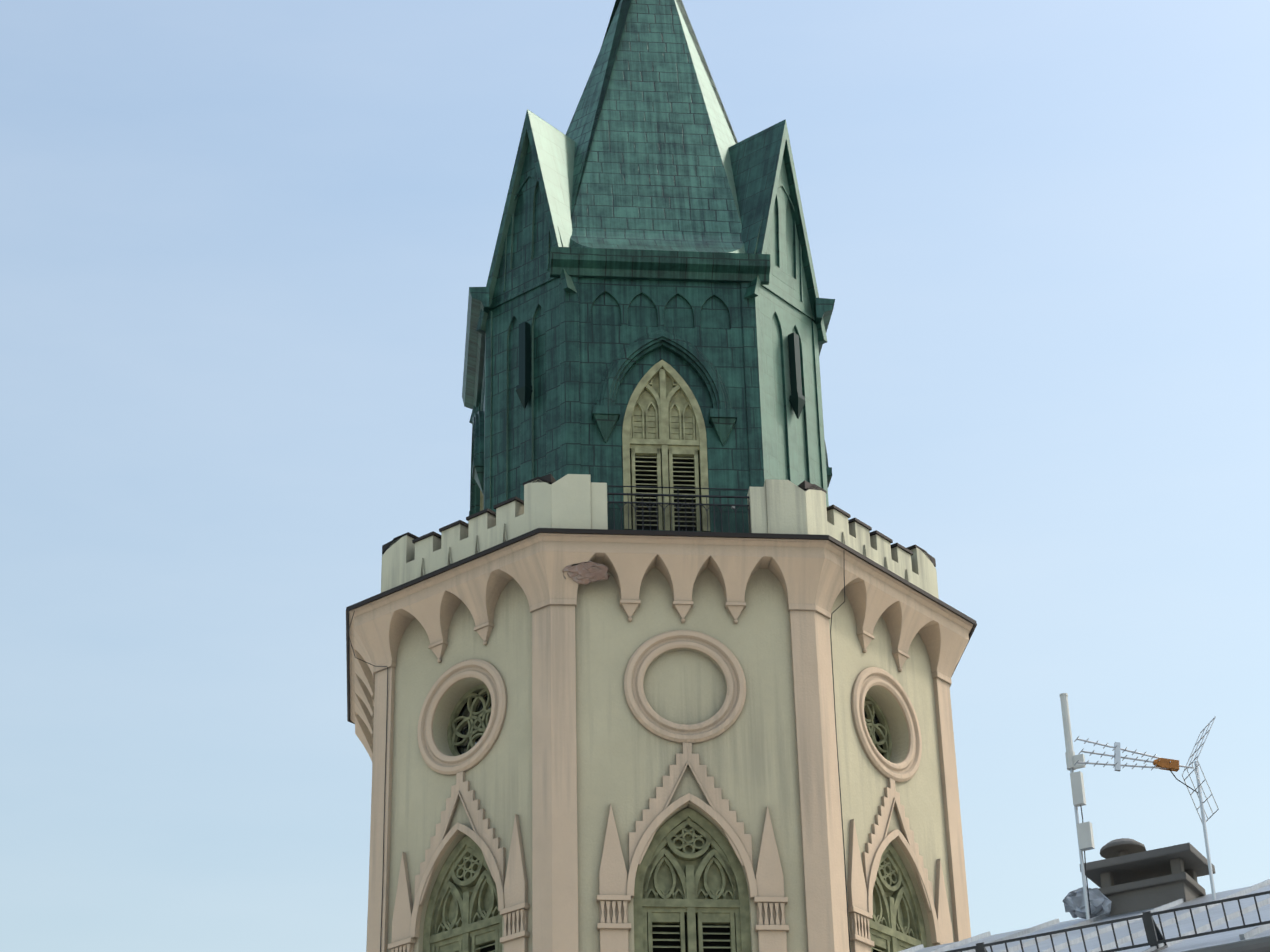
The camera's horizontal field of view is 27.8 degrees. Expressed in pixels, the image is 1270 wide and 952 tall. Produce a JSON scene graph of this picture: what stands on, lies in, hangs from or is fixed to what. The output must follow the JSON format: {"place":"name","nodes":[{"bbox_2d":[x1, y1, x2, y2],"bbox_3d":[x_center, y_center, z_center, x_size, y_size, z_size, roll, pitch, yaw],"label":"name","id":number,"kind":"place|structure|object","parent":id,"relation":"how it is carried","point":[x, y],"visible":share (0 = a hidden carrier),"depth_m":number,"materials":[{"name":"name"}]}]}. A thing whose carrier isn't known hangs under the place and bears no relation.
{"place":"outdoors","nodes":[
{"label":"outdoors","id":0,"kind":"place"},
{"bbox_2d":[0,0,1269,951],"label":"sky","id":1,"kind":"structure","parent":0,"point":[244,243],"materials":[{"name":"blue"}]},
{"bbox_2d":[387,567,954,951],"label":"tower wall","id":2,"kind":"structure","parent":0,"point":[626,758],"depth_m":39.16,"materials":[{"name":"beige paint"}]},
{"bbox_2d":[423,684,926,951],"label":"window tracery","id":3,"kind":"object","parent":2,"relation":"in","point":[690,867],"visible":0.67,"depth_m":38.05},
{"bbox_2d":[457,693,883,755],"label":"drum oculus glass","id":4,"kind":"object","parent":3,"relation":"in","point":[465,712],"visible":0.02,"depth_m":40.32,"materials":[{"name":"glass"}]},
{"bbox_2d":[480,915,877,951],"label":"dark drum backs","id":5,"kind":"object","parent":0,"point":[674,936],"depth_m":37.32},
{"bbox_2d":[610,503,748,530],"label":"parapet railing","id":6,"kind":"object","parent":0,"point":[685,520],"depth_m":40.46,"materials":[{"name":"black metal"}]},
{"bbox_2d":[1070,768,1089,919],"bbox_3d":[3.010,2.508,17.314,0.024,1.172,0.024,-2,-29,1],"label":"antenna mast","id":7,"kind":"object","parent":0,"point":[1082,868],"visible":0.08,"depth_m":17.22,"materials":[{"name":"grey metal"}]},
{"bbox_2d":[1059,693,1094,850],"bbox_3d":[3.024,2.019,17.555,0.134,1.155,0.082,-16,-32,25],"label":"cellular antenna","id":8,"kind":"object","parent":7,"relation":"attached to","point":[1085,836],"visible":0.92,"depth_m":17.49,"materials":[{"name":"white plastic"}]},
{"bbox_2d":[899,879,1269,951],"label":"house roof","id":9,"kind":"structure","parent":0,"point":[1201,920],"depth_m":15.23,"materials":[{"name":"grey metal"}]},
{"bbox_2d":[945,891,1269,951],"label":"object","id":10,"kind":"object","parent":9,"relation":"on","point":[1154,936],"visible":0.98,"depth_m":12.81,"materials":[{"name":"black metal"}]},
{"bbox_2d":[1080,843,1215,915],"bbox_3d":[3.523,2.849,17.503,0.780,0.400,0.540,-16,-32,25],"label":"house chimney","id":11,"kind":"object","parent":9,"relation":"on","point":[1143,880],"visible":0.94,"depth_m":17.38,"materials":[{"name":"grey concrete"}]},
{"bbox_2d":[1100,838,1145,858],"bbox_3d":[3.378,2.626,17.714,0.319,0.200,0.319,-2,-29,1],"label":"chimney cowl","id":12,"kind":"object","parent":11,"relation":"on","point":[1118,847],"visible":0.83,"depth_m":17.67,"materials":[{"name":"grey metal"}]},
{"bbox_2d":[1189,937,1269,951],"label":"house gutter","id":13,"kind":"object","parent":9,"relation":"attached to","point":[1260,945],"depth_m":12.14,"materials":[{"name":"grey metal"}]},
{"bbox_2d":[1063,886,1111,918],"bbox_3d":[3.058,2.891,17.349,0.328,0.237,0.195,-2,-29,1],"label":"cloth rag","id":14,"kind":"object","parent":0,"point":[1074,903],"visible":0.85,"depth_m":17.30,"materials":[{"name":"grey fabric"}]},
{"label":"house","id":15,"kind":"object","parent":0,"visible":0},
{"bbox_2d":[1080,769,1197,915],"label":"aerial cables","id":16,"kind":"object","parent":15,"relation":"on","point":[1084,850],"visible":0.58,"depth_m":17.15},
{"bbox_2d":[1074,716,1218,899],"bbox_3d":[3.402,2.210,16.870,0.963,1.291,0.287,4,-29,-9],"label":"yagi aerial","id":17,"kind":"object","parent":15,"relation":"on","point":[1117,765],"visible":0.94,"depth_m":17.01,"materials":[{"name":"silver metal"}]},
{"bbox_2d":[1153,758,1178,771],"bbox_3d":[3.536,1.922,17.055,0.173,0.077,0.044,4,-29,-9],"label":"antenna junction box","id":18,"kind":"object","parent":17,"relation":"attached to","point":[1173,765],"visible":0.89,"depth_m":17.04,"materials":[{"name":"orange plastic"}]},
{"label":"ground","id":19,"kind":"structure","parent":0,"visible":0},
{"bbox_3d":[0.601,17.051,36.624,9.800,9.429,9.800,2,-29,-5],"label":"tower shaft wall","id":20,"kind":"object","parent":19,"relation":"on","visible":0},
{"bbox_2d":[349,533,972,951],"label":"tower stone trim","id":21,"kind":"structure","parent":20,"relation":"on","point":[815,577],"depth_m":39.31,"materials":[{"name":"beige stone"}]},
{"bbox_2d":[562,561,609,584],"bbox_3d":[-0.754,1.485,39.414,0.748,0.346,0.190,2,-29,-5],"label":"stone fragment","id":22,"kind":"object","parent":21,"relation":"attached to","point":[585,573],"visible":0.98,"depth_m":39.38,"materials":[{"name":"brown stone"}]},
{"bbox_2d":[348,563,850,951],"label":"drum cables","id":23,"kind":"object","parent":21,"relation":"attached to","point":[836,743],"visible":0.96,"depth_m":39.62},
{"bbox_2d":[462,109,834,523],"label":"copper lantern trim","id":24,"kind":"structure","parent":21,"relation":"on","point":[756,161],"depth_m":44.48,"materials":[{"name":"green metal"}]},
{"bbox_2d":[495,142,571,285],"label":"gable","id":25,"kind":"structure","parent":24,"relation":"on","point":[527,236],"depth_m":45.55,"materials":[{"name":"green metal"}]},
{"bbox_2d":[566,0,744,252],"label":"spire","id":26,"kind":"structure","parent":24,"relation":"on","point":[650,132],"depth_m":47.30,"materials":[{"name":"green metal"}]},
{"bbox_2d":[741,158,808,299],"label":"gable","id":27,"kind":"structure","parent":24,"relation":"on","point":[783,247],"depth_m":45.91,"materials":[{"name":"green metal"}]},
{"bbox_2d":[481,260,821,532],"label":"tower wall","id":28,"kind":"structure","parent":21,"relation":"on","point":[617,317],"depth_m":43.95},
{"bbox_2d":[480,360,709,530],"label":"lantern windows","id":29,"kind":"structure","parent":28,"relation":"in","point":[663,415],"depth_m":42.97,"materials":[{"name":"beige wood"}]},
{"bbox_2d":[630,451,701,530],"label":"dark lantern backs","id":30,"kind":"object","parent":29,"relation":"in","point":[655,491],"depth_m":42.65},
{"bbox_2d":[516,322,805,418],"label":"windows","id":31,"kind":"structure","parent":28,"relation":"in","point":[524,390],"depth_m":44.21,"materials":[{"name":"black glass"}]},
{"bbox_2d":[381,474,938,598],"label":"parapet","id":32,"kind":"structure","parent":21,"relation":"on","point":[579,501],"depth_m":40.80,"materials":[{"name":"beige paint"}]},
{"bbox_2d":[382,474,935,575],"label":"parapet caps","id":33,"kind":"object","parent":32,"relation":"on","point":[804,485],"visible":0.17,"depth_m":41.53,"materials":[{"name":"beige stone"}]},
{"bbox_2d":[346,528,976,723],"bbox_3d":[0.284,3.387,44.098,10.436,0.075,10.436,2,-29,-5],"label":"cornice edge","id":34,"kind":"object","parent":21,"relation":"attached to","point":[661,533],"visible":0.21,"depth_m":39.95,"materials":[{"name":"black metal"}]},
{"bbox_2d":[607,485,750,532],"bbox_3d":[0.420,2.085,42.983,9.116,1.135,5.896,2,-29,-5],"label":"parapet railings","id":35,"kind":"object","parent":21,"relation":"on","point":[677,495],"visible":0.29,"depth_m":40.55,"materials":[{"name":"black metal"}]}
]}

